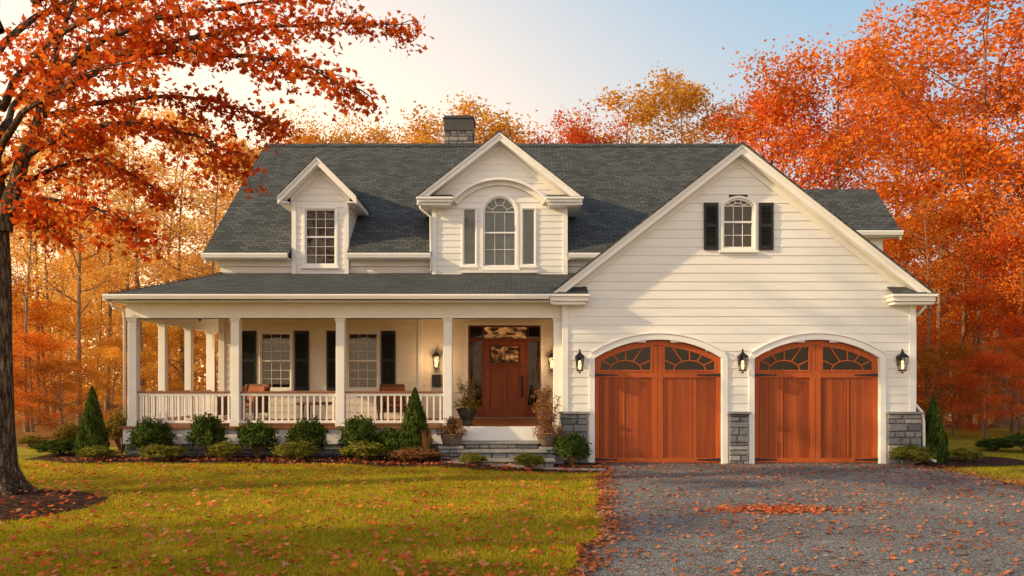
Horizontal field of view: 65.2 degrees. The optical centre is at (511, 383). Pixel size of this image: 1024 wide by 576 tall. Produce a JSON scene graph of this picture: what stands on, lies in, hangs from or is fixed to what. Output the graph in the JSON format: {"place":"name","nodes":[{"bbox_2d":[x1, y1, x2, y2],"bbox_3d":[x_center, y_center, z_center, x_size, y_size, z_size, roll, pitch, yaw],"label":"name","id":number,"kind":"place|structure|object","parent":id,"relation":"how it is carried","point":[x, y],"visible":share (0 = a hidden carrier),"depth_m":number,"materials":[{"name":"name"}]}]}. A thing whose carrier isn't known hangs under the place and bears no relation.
{"place":"outdoors","nodes":[
{"label":"outdoors","id":0,"kind":"place"},
{"bbox_2d":[0,447,604,575],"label":"lawn","id":1,"kind":"structure","parent":0,"point":[25,452],"depth_m":11.38,"materials":[{"name":"green plant"}]},
{"bbox_2d":[0,490,109,520],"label":"mulch ring","id":2,"kind":"object","parent":1,"relation":"on","point":[12,503],"visible":0.61,"depth_m":11.21,"materials":[{"name":"brown soil"}]},
{"bbox_2d":[0,477,106,512],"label":"fallen leaves","id":3,"kind":"object","parent":2,"relation":"on","point":[56,489],"visible":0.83,"depth_m":11.50,"materials":[{"name":"orange plant"}]},
{"bbox_2d":[48,421,86,451],"bbox_3d":[-10.409,1.232,18.829,0.817,0.737,0.863,0,0,33],"label":"shrub","id":4,"kind":"object","parent":1,"relation":"on","point":[68,431],"visible":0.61,"depth_m":18.66,"materials":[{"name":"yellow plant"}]},
{"bbox_2d":[94,407,127,454],"bbox_3d":[-8.833,1.063,18.127,1.022,1.083,1.080,0,0,33],"label":"shrub","id":5,"kind":"object","parent":1,"relation":"on","point":[113,424],"visible":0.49,"depth_m":17.92,"materials":[{"name":"yellow plant"}]},
{"bbox_2d":[0,0,433,494],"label":"maple tree","id":6,"kind":"object","parent":1,"relation":"on","point":[55,82],"visible":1,"depth_m":11.31,"materials":[{"name":"orange plant"}]},
{"bbox_2d":[0,461,604,575],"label":"fallen leaves","id":7,"kind":"object","parent":1,"relation":"on","point":[336,556],"visible":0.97,"depth_m":9.43,"materials":[{"name":"orange plant"}]},
{"bbox_2d":[25,452,605,472],"bbox_3d":[-4.190,1.632,16.922,12.276,0.159,2.820,0,0,5],"label":"mulch bed","id":8,"kind":"object","parent":1,"relation":"on","point":[370,459],"visible":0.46,"depth_m":16.35,"materials":[{"name":"brown soil"}]},
{"bbox_2d":[26,437,78,454],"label":"shrub","id":9,"kind":"object","parent":8,"relation":"on","point":[54,446],"visible":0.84,"depth_m":17.34,"materials":[{"name":"green plant"}]},
{"bbox_2d":[73,385,109,457],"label":"cone evergreen","id":10,"kind":"object","parent":8,"relation":"on","point":[92,423],"visible":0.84,"depth_m":17.01,"materials":[{"name":"green plant"}]},
{"bbox_2d":[76,444,116,459],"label":"shrub","id":11,"kind":"object","parent":8,"relation":"on","point":[96,451],"visible":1,"depth_m":16.36,"materials":[{"name":"green plant"}]},
{"bbox_2d":[126,416,176,457],"bbox_3d":[-7.606,1.126,16.889,0.988,0.954,0.921,0,0,40],"label":"round shrub","id":12,"kind":"object","parent":8,"relation":"on","point":[146,432],"visible":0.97,"depth_m":16.69,"materials":[{"name":"green plant"}]},
{"bbox_2d":[136,443,190,459],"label":"shrub","id":13,"kind":"object","parent":8,"relation":"on","point":[159,451],"visible":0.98,"depth_m":16.20,"materials":[{"name":"green plant"}]},
{"bbox_2d":[184,411,228,457],"bbox_3d":[-6.432,1.080,16.926,0.849,1.046,0.869,0,0,22],"label":"round shrub","id":14,"kind":"object","parent":8,"relation":"on","point":[208,430],"visible":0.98,"depth_m":16.75,"materials":[{"name":"green plant"}]},
{"bbox_2d":[206,440,246,459],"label":"shrub","id":15,"kind":"object","parent":8,"relation":"on","point":[224,449],"visible":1,"depth_m":16.27,"materials":[{"name":"green plant"}]},
{"bbox_2d":[235,416,280,457],"bbox_3d":[-5.387,1.140,16.904,0.952,0.926,0.990,0,0,-10],"label":"round shrub","id":16,"kind":"object","parent":8,"relation":"on","point":[251,435],"visible":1,"depth_m":16.71,"materials":[{"name":"green plant"}]},
{"bbox_2d":[268,439,319,460],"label":"shrub","id":17,"kind":"object","parent":8,"relation":"on","point":[299,449],"visible":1,"depth_m":16.17,"materials":[{"name":"green plant"}]},
{"bbox_2d":[284,414,328,457],"bbox_3d":[-4.322,1.120,16.877,0.938,0.966,0.874,0,0,-20],"label":"round shrub","id":18,"kind":"object","parent":8,"relation":"on","point":[315,431],"visible":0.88,"depth_m":16.70,"materials":[{"name":"green plant"}]},
{"bbox_2d":[51,454,602,470],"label":"fallen leaves","id":19,"kind":"object","parent":8,"relation":"on","point":[83,458],"visible":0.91,"depth_m":16.13,"materials":[{"name":"orange plant"}]},
{"bbox_2d":[337,413,378,457],"bbox_3d":[-3.241,1.105,16.901,0.900,0.995,0.921,0,0,27],"label":"round shrub","id":20,"kind":"object","parent":8,"relation":"on","point":[362,429],"visible":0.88,"depth_m":16.74,"materials":[{"name":"green plant"}]},
{"bbox_2d":[335,440,387,460],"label":"shrub","id":21,"kind":"object","parent":8,"relation":"on","point":[365,450],"visible":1,"depth_m":16.14,"materials":[{"name":"green plant"}]},
{"bbox_2d":[375,424,405,457],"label":"round shrub","id":22,"kind":"object","parent":8,"relation":"on","point":[389,438],"visible":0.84,"depth_m":16.75,"materials":[{"name":"green plant"}]},
{"bbox_2d":[392,387,433,458],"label":"cone evergreen","id":23,"kind":"object","parent":8,"relation":"on","point":[414,425],"visible":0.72,"depth_m":16.64,"materials":[{"name":"green plant"}]},
{"bbox_2d":[384,446,446,460],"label":"shrub","id":24,"kind":"object","parent":8,"relation":"on","point":[417,454],"visible":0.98,"depth_m":15.94,"materials":[{"name":"red plant"}]},
{"bbox_2d":[438,445,464,458],"bbox_3d":[-1.280,1.514,16.955,0.540,0.420,0.530,0,0,0],"label":"stone pedestal","id":25,"kind":"object","parent":8,"relation":"on","point":[450,452],"visible":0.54,"depth_m":16.72,"materials":[{"name":"stone"}]},
{"bbox_2d":[436,416,466,445],"bbox_3d":[-1.274,0.983,16.951,0.708,0.642,0.701,0,0,0],"label":"planter","id":26,"kind":"object","parent":25,"relation":"on","point":[450,436],"visible":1,"depth_m":16.83,"materials":[{"name":"ceramic"}]},
{"bbox_2d":[512,451,545,468],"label":"shrub","id":27,"kind":"object","parent":8,"relation":"on","point":[524,458],"visible":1,"depth_m":15.58,"materials":[{"name":"green plant"}]},
{"bbox_2d":[551,431,591,464],"bbox_3d":[1.237,1.341,16.748,0.819,0.779,0.879,0,0,-24],"label":"round shrub","id":28,"kind":"object","parent":8,"relation":"on","point":[575,445],"visible":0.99,"depth_m":16.57,"materials":[{"name":"green plant"}]},
{"bbox_2d":[451,441,555,466],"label":"stone steps","id":29,"kind":"structure","parent":1,"relation":"on","point":[502,452],"depth_m":16.58,"materials":[{"name":"stone"}]},
{"bbox_2d":[538,446,563,463],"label":"steps","id":30,"kind":"structure","parent":1,"relation":"on","point":[559,459],"depth_m":16.73,"materials":[{"name":"stone"}]},
{"bbox_2d":[532,394,563,446],"bbox_3d":[0.762,0.767,16.948,0.715,1.114,0.683,0,0,0],"label":"planter","id":31,"kind":"object","parent":30,"relation":"on","point":[547,437],"visible":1,"depth_m":16.89,"materials":[{"name":"ceramic"}]},
{"bbox_2d":[0,0,1023,386],"label":"sky","id":32,"kind":"structure","parent":0,"point":[543,56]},
{"bbox_2d":[15,387,1023,446],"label":"ground","id":33,"kind":"structure","parent":0,"point":[44,434],"depth_m":33.02,"materials":[{"name":"plant"}]},
{"bbox_2d":[13,348,54,430],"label":"sapling","id":34,"kind":"object","parent":33,"relation":"on","point":[15,375],"visible":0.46,"depth_m":25.79,"materials":[{"name":"orange plant"}]},
{"bbox_2d":[12,271,70,366],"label":"autumn tree","id":35,"kind":"object","parent":33,"relation":"on","point":[17,290],"visible":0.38,"depth_m":31.96,"materials":[{"name":"orange plant"}]},
{"bbox_2d":[9,179,73,431],"bbox_3d":[-17.581,-2.877,29.190,2.901,9.408,3.149,0,0,-22],"label":"autumn tree","id":36,"kind":"object","parent":33,"relation":"on","point":[26,427],"visible":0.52,"depth_m":29.14,"materials":[{"name":"orange plant"}]},
{"bbox_2d":[12,329,101,431],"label":"sapling","id":37,"kind":"object","parent":33,"relation":"on","point":[36,343],"visible":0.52,"depth_m":29.41,"materials":[{"name":"orange plant"}]},
{"bbox_2d":[0,90,115,424],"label":"autumn tree","id":38,"kind":"object","parent":33,"relation":"on","point":[23,230],"visible":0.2,"depth_m":34.09,"materials":[{"name":"orange plant"}]},
{"bbox_2d":[9,196,123,417],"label":"autumn tree","id":39,"kind":"object","parent":33,"relation":"on","point":[55,297],"visible":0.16,"depth_m":41.18,"materials":[{"name":"orange plant"}]},
{"bbox_2d":[14,356,120,431],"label":"sapling","id":40,"kind":"object","parent":33,"relation":"on","point":[52,367],"visible":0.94,"depth_m":25.86,"materials":[{"name":"orange plant"}]},
{"bbox_2d":[12,296,127,422],"bbox_3d":[-20.022,-0.456,33.748,7.624,6.621,6.297,0,0,-31],"label":"sapling","id":41,"kind":"object","parent":33,"relation":"on","point":[85,323],"visible":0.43,"depth_m":33.77,"materials":[{"name":"orange plant"}]},
{"bbox_2d":[2,113,164,424],"bbox_3d":[-17.404,-4.333,31.345,6.085,12.321,6.608,0,0,16],"label":"autumn tree","id":42,"kind":"object","parent":33,"relation":"on","point":[78,264],"visible":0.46,"depth_m":31.38,"materials":[{"name":"orange plant"}]},
{"bbox_2d":[45,271,142,394],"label":"autumn tree","id":43,"kind":"object","parent":33,"relation":"on","point":[120,316],"visible":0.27,"depth_m":37.29,"materials":[{"name":"orange plant"}]},
{"bbox_2d":[36,105,160,415],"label":"autumn tree","id":44,"kind":"object","parent":33,"relation":"on","point":[106,403],"visible":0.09,"depth_m":40.22,"materials":[{"name":"orange plant"}]},
{"bbox_2d":[13,196,219,408],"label":"distant woods","id":45,"kind":"object","parent":33,"relation":"on","point":[197,384],"visible":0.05,"depth_m":56.80,"materials":[{"name":"orange plant"}]},
{"bbox_2d":[64,344,168,421],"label":"sapling","id":46,"kind":"object","parent":33,"relation":"on","point":[115,353],"visible":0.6,"depth_m":31.07,"materials":[{"name":"orange plant"}]},
{"bbox_2d":[38,110,222,411],"bbox_3d":[-17.714,-5.455,37.244,7.085,14.570,6.518,0,0,31],"label":"autumn tree","id":47,"kind":"object","parent":33,"relation":"on","point":[129,250],"visible":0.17,"depth_m":37.28,"materials":[{"name":"orange plant"}]},
{"bbox_2d":[93,139,185,390],"bbox_3d":[-15.606,-4.144,33.191,3.997,11.943,3.683,0,0,37],"label":"autumn tree","id":48,"kind":"object","parent":33,"relation":"on","point":[138,286],"visible":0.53,"depth_m":33.19,"materials":[{"name":"orange plant"}]},
{"bbox_2d":[81,197,198,387],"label":"autumn tree","id":49,"kind":"object","parent":33,"relation":"on","point":[150,228],"visible":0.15,"depth_m":44.69,"materials":[{"name":"orange plant"}]},
{"bbox_2d":[91,322,217,417],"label":"sapling","id":50,"kind":"object","parent":33,"relation":"on","point":[152,329],"visible":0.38,"depth_m":35.10,"materials":[{"name":"orange plant"}]},
{"bbox_2d":[87,100,240,416],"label":"autumn tree","id":51,"kind":"object","parent":33,"relation":"on","point":[172,115],"visible":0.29,"depth_m":41.11,"materials":[{"name":"orange plant"}]},
{"bbox_2d":[114,247,219,382],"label":"autumn tree","id":52,"kind":"object","parent":33,"relation":"on","point":[155,281],"visible":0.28,"depth_m":38.56,"materials":[{"name":"orange plant"}]},
{"bbox_2d":[131,123,233,419],"bbox_3d":[-14.867,-4.953,36.002,4.539,13.562,4.182,0,0,-37],"label":"autumn tree","id":53,"kind":"object","parent":33,"relation":"on","point":[178,269],"visible":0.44,"depth_m":35.99,"materials":[{"name":"orange plant"}]},
{"bbox_2d":[139,155,252,411],"bbox_3d":[-12.886,-4.043,34.366,5.732,11.745,6.230,0,0,-28],"label":"autumn tree","id":54,"kind":"object","parent":33,"relation":"on","point":[195,205],"visible":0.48,"depth_m":34.06,"materials":[{"name":"orange plant"}]},
{"bbox_2d":[149,127,260,275],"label":"autumn tree","id":55,"kind":"object","parent":33,"relation":"on","point":[251,160],"visible":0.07,"depth_m":43.20,"materials":[{"name":"orange plant"}]},
{"bbox_2d":[203,100,375,204],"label":"autumn tree","id":56,"kind":"object","parent":33,"relation":"on","point":[310,138],"visible":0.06,"depth_m":41.48,"materials":[{"name":"orange plant"}]},
{"bbox_2d":[322,115,429,142],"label":"autumn tree","id":57,"kind":"object","parent":33,"relation":"on","point":[372,132],"visible":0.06,"depth_m":44.65,"materials":[{"name":"orange plant"}]},
{"bbox_2d":[389,91,543,142],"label":"autumn tree","id":58,"kind":"object","parent":33,"relation":"on","point":[508,131],"visible":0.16,"depth_m":45.93,"materials":[{"name":"orange plant"}]},
{"bbox_2d":[102,115,937,463],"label":"house","id":59,"kind":"structure","parent":33,"relation":"on","point":[660,285],"depth_m":17.45,"materials":[{"name":"white wood"}]},
{"bbox_2d":[230,384,270,419],"bbox_3d":[-6.586,0.465,20.194,0.840,0.921,0.755,0,0,20],"label":"wicker armchair","id":60,"kind":"object","parent":59,"relation":"on","point":[259,387],"visible":0.48,"depth_m":20.11,"materials":[{"name":"brown wicker"}]},
{"bbox_2d":[259,331,292,390],"bbox_3d":[-6.295,-0.619,21.407,0.908,1.591,0.225,0,0,0],"label":"window","id":61,"kind":"structure","parent":59,"relation":"in","point":[275,347],"depth_m":21.42,"materials":[{"name":"grey glass"}]},
{"bbox_2d":[301,206,338,268],"bbox_3d":[-5.083,-3.879,21.285,1.010,1.651,0.270,0,0,0],"label":"window","id":62,"kind":"structure","parent":59,"relation":"in","point":[320,223],"depth_m":21.32,"materials":[{"name":"grey glass"}]},
{"bbox_2d":[346,331,379,390],"bbox_3d":[-3.976,-0.619,21.407,0.908,1.591,0.225,0,0,0],"label":"window","id":63,"kind":"structure","parent":59,"relation":"in","point":[362,347],"depth_m":21.42,"materials":[{"name":"grey glass"}]},
{"bbox_2d":[377,384,410,419],"bbox_3d":[-2.960,0.465,20.194,0.840,0.921,0.755,0,0,-20],"label":"wicker armchair","id":64,"kind":"object","parent":59,"relation":"on","point":[392,387],"visible":0.58,"depth_m":20.24,"materials":[{"name":"brown wicker"}]},
{"bbox_2d":[453,373,480,425],"bbox_3d":[-1.001,0.338,17.785,0.632,1.171,0.653,0,0,0],"label":"planter","id":65,"kind":"object","parent":59,"relation":"on","point":[467,415],"visible":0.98,"depth_m":17.69,"materials":[{"name":"ceramic"}]},
{"bbox_2d":[460,207,478,267],"bbox_3d":[-1.118,-3.856,21.135,0.492,1.610,0.270,0,0,0],"label":"window","id":66,"kind":"structure","parent":59,"relation":"in","point":[469,214],"depth_m":21.17,"materials":[{"name":"grey glass"}]},
{"bbox_2d":[479,194,519,270],"bbox_3d":[-0.323,-3.992,21.135,1.080,2.026,0.270,0,0,0],"label":"window","id":67,"kind":"structure","parent":59,"relation":"in","point":[499,217],"depth_m":21.17,"materials":[{"name":"grey glass"}]},
{"bbox_2d":[485,341,524,416],"bbox_3d":[-0.194,-0.130,21.558,1.080,2.047,0.164,0,0,0],"label":"front door","id":68,"kind":"structure","parent":59,"relation":"in","point":[504,360],"depth_m":21.56,"materials":[{"name":"brown wood"}]},
{"bbox_2d":[519,207,537,267],"bbox_3d":[0.436,-3.856,21.135,0.492,1.610,0.270,0,0,0],"label":"window","id":69,"kind":"structure","parent":59,"relation":"in","point":[528,214],"depth_m":21.17,"materials":[{"name":"grey glass"}]},
{"bbox_2d":[531,384,552,425],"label":"plant","id":70,"kind":"object","parent":59,"relation":"on","point":[545,396],"visible":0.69,"depth_m":17.78,"materials":[{"name":"plant"}]},
{"bbox_2d":[595,340,719,462],"bbox_3d":[3.149,0.380,17.335,2.715,2.648,0.090,0,0,0],"label":"garage door","id":71,"kind":"structure","parent":59,"relation":"in","point":[657,401],"depth_m":17.34,"materials":[{"name":"brown wood"}]},
{"bbox_2d":[719,196,758,252],"bbox_3d":[4.873,-3.434,17.285,0.850,1.230,0.270,0,0,0],"label":"window","id":72,"kind":"structure","parent":59,"relation":"in","point":[738,217],"depth_m":17.31,"materials":[{"name":"grey glass"}]},
{"bbox_2d":[755,340,877,462],"bbox_3d":[6.568,0.380,17.335,2.681,2.648,0.090,0,0,0],"label":"garage door","id":73,"kind":"structure","parent":59,"relation":"in","point":[816,401],"depth_m":17.34,"materials":[{"name":"brown wood"}]},
{"bbox_2d":[509,99,647,142],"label":"autumn tree","id":74,"kind":"object","parent":33,"relation":"on","point":[574,136],"visible":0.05,"depth_m":43.86,"materials":[{"name":"orange plant"}]},
{"bbox_2d":[544,74,715,142],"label":"autumn tree","id":75,"kind":"object","parent":33,"relation":"on","point":[618,97],"visible":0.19,"depth_m":47.35,"materials":[{"name":"orange plant"}]},
{"bbox_2d":[596,61,764,148],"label":"autumn tree","id":76,"kind":"object","parent":33,"relation":"on","point":[682,96],"visible":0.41,"depth_m":43.24,"materials":[{"name":"orange plant"}]},
{"bbox_2d":[670,111,787,172],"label":"autumn tree","id":77,"kind":"object","parent":33,"relation":"on","point":[691,134],"visible":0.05,"depth_m":50.46,"materials":[{"name":"orange plant"}]},
{"bbox_2d":[693,78,894,188],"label":"autumn tree","id":78,"kind":"object","parent":33,"relation":"on","point":[777,113],"visible":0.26,"depth_m":41.21,"materials":[{"name":"orange plant"}]},
{"bbox_2d":[719,0,980,271],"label":"autumn tree","id":79,"kind":"object","parent":33,"relation":"on","point":[854,83],"visible":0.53,"depth_m":37.98,"materials":[{"name":"orange plant"}]},
{"bbox_2d":[757,59,1015,328],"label":"autumn tree","id":80,"kind":"object","parent":33,"relation":"on","point":[907,129],"visible":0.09,"depth_m":44.91,"materials":[{"name":"orange plant"}]},
{"bbox_2d":[809,0,1023,427],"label":"autumn tree","id":81,"kind":"object","parent":33,"relation":"on","point":[948,58],"visible":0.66,"depth_m":31.96,"materials":[{"name":"orange plant"}]},
{"bbox_2d":[883,218,969,374],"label":"autumn tree","id":82,"kind":"object","parent":33,"relation":"on","point":[905,249],"visible":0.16,"depth_m":35.31,"materials":[{"name":"orange plant"}]},
{"bbox_2d":[850,113,1022,418],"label":"autumn tree","id":83,"kind":"object","parent":33,"relation":"on","point":[899,160],"visible":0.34,"depth_m":33.10,"materials":[{"name":"orange plant"}]},
{"bbox_2d":[902,245,1023,408],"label":"distant woods","id":84,"kind":"object","parent":33,"relation":"on","point":[989,339],"depth_m":56.69,"materials":[{"name":"orange plant"}]},
{"bbox_2d":[916,299,1023,424],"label":"sapling","id":85,"kind":"object","parent":33,"relation":"on","point":[960,320],"visible":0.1,"depth_m":33.21,"materials":[{"name":"orange plant"}]},
{"bbox_2d":[931,289,1023,424],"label":"sapling","id":86,"kind":"object","parent":33,"relation":"on","point":[1007,333],"visible":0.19,"depth_m":32.08,"materials":[{"name":"orange plant"}]},
{"bbox_2d":[572,463,1023,575],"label":"driveway","id":87,"kind":"structure","parent":0,"point":[782,552],"depth_m":9.77,"materials":[{"name":"grey gravel"}]},
{"bbox_2d":[568,463,646,575],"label":"fallen leaves","id":88,"kind":"object","parent":87,"relation":"on","point":[608,523],"visible":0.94,"depth_m":9.38,"materials":[{"name":"orange plant"}]},
{"bbox_2d":[680,500,871,515],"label":"fallen leaves","id":89,"kind":"object","parent":87,"relation":"on","point":[782,508],"visible":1,"depth_m":10.84,"materials":[{"name":"orange plant"}]},
{"bbox_2d":[577,462,1023,575],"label":"fallen leaves","id":90,"kind":"object","parent":87,"relation":"on","point":[737,570],"visible":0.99,"depth_m":10.45,"materials":[{"name":"orange plant"}]},
{"bbox_2d":[916,428,1023,485],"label":"side lawn","id":91,"kind":"structure","parent":0,"point":[961,439],"depth_m":21.77,"materials":[{"name":"green plant"}]},
{"bbox_2d":[883,195,973,416],"bbox_3d":[15.218,-2.600,29.349,2.963,8.853,2.730,0,0,6],"label":"autumn tree","id":92,"kind":"object","parent":91,"relation":"on","point":[929,309],"visible":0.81,"depth_m":29.31,"materials":[{"name":"orange plant"}]},
{"bbox_2d":[916,325,997,419],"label":"sapling","id":93,"kind":"object","parent":91,"relation":"on","point":[924,333],"visible":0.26,"depth_m":29.90,"materials":[{"name":"orange plant"}]},
{"bbox_2d":[896,184,1023,427],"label":"autumn tree","id":94,"kind":"object","parent":91,"relation":"on","point":[964,313],"visible":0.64,"depth_m":30.30,"materials":[{"name":"orange plant"}]},
{"bbox_2d":[898,464,1023,492],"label":"fallen leaves","id":95,"kind":"object","parent":91,"relation":"on","point":[995,482],"visible":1,"depth_m":14.77,"materials":[{"name":"orange plant"}]},
{"bbox_2d":[904,17,1023,311],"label":"autumn tree","id":96,"kind":"object","parent":91,"relation":"on","point":[1012,96],"visible":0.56,"depth_m":31.74,"materials":[{"name":"orange plant"}]},
{"bbox_2d":[916,340,1017,436],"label":"sapling","id":97,"kind":"object","parent":91,"relation":"on","point":[950,347],"visible":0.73,"depth_m":26.18,"materials":[{"name":"orange plant"}]},
{"bbox_2d":[918,457,1023,467],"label":"side mulch bed","id":98,"kind":"object","parent":91,"relation":"on","point":[983,461],"visible":0.58,"depth_m":17.21,"materials":[{"name":"brown soil"}]},
{"bbox_2d":[887,443,937,464],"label":"shrub","id":99,"kind":"object","parent":98,"relation":"on","point":[921,454],"visible":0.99,"depth_m":16.81,"materials":[{"name":"green plant"}]},
{"bbox_2d":[920,395,950,462],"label":"cone evergreen","id":100,"kind":"object","parent":98,"relation":"on","point":[936,439],"visible":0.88,"depth_m":17.30,"materials":[{"name":"green plant"}]},
{"bbox_2d":[950,447,985,461],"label":"shrub","id":101,"kind":"object","parent":98,"relation":"on","point":[966,454],"visible":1,"depth_m":17.28,"materials":[{"name":"green plant"}]},
{"bbox_2d":[926,149,1023,429],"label":"autumn tree","id":102,"kind":"object","parent":91,"relation":"on","point":[980,277],"visible":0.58,"depth_m":29.97,"materials":[{"name":"orange plant"}]},
{"bbox_2d":[929,350,1023,438],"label":"sapling","id":103,"kind":"object","parent":91,"relation":"on","point":[985,360],"visible":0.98,"depth_m":24.88,"materials":[{"name":"orange plant"}]},
{"bbox_2d":[944,218,1023,432],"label":"autumn tree","id":104,"kind":"object","parent":91,"relation":"on","point":[1019,321],"visible":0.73,"depth_m":28.29,"materials":[{"name":"orange plant"}]},
{"bbox_2d":[951,336,1023,433],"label":"sapling","id":105,"kind":"object","parent":91,"relation":"on","point":[1016,343],"visible":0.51,"depth_m":27.26,"materials":[{"name":"orange plant"}]},
{"bbox_2d":[953,127,1023,313],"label":"autumn tree","id":106,"kind":"object","parent":91,"relation":"on","point":[1010,229],"visible":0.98,"depth_m":26.45,"materials":[{"name":"orange plant"}]},
{"bbox_2d":[973,437,1013,451],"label":"undergrowth bush","id":107,"kind":"object","parent":91,"relation":"on","point":[996,444],"visible":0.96,"depth_m":20.52,"materials":[{"name":"green plant"}]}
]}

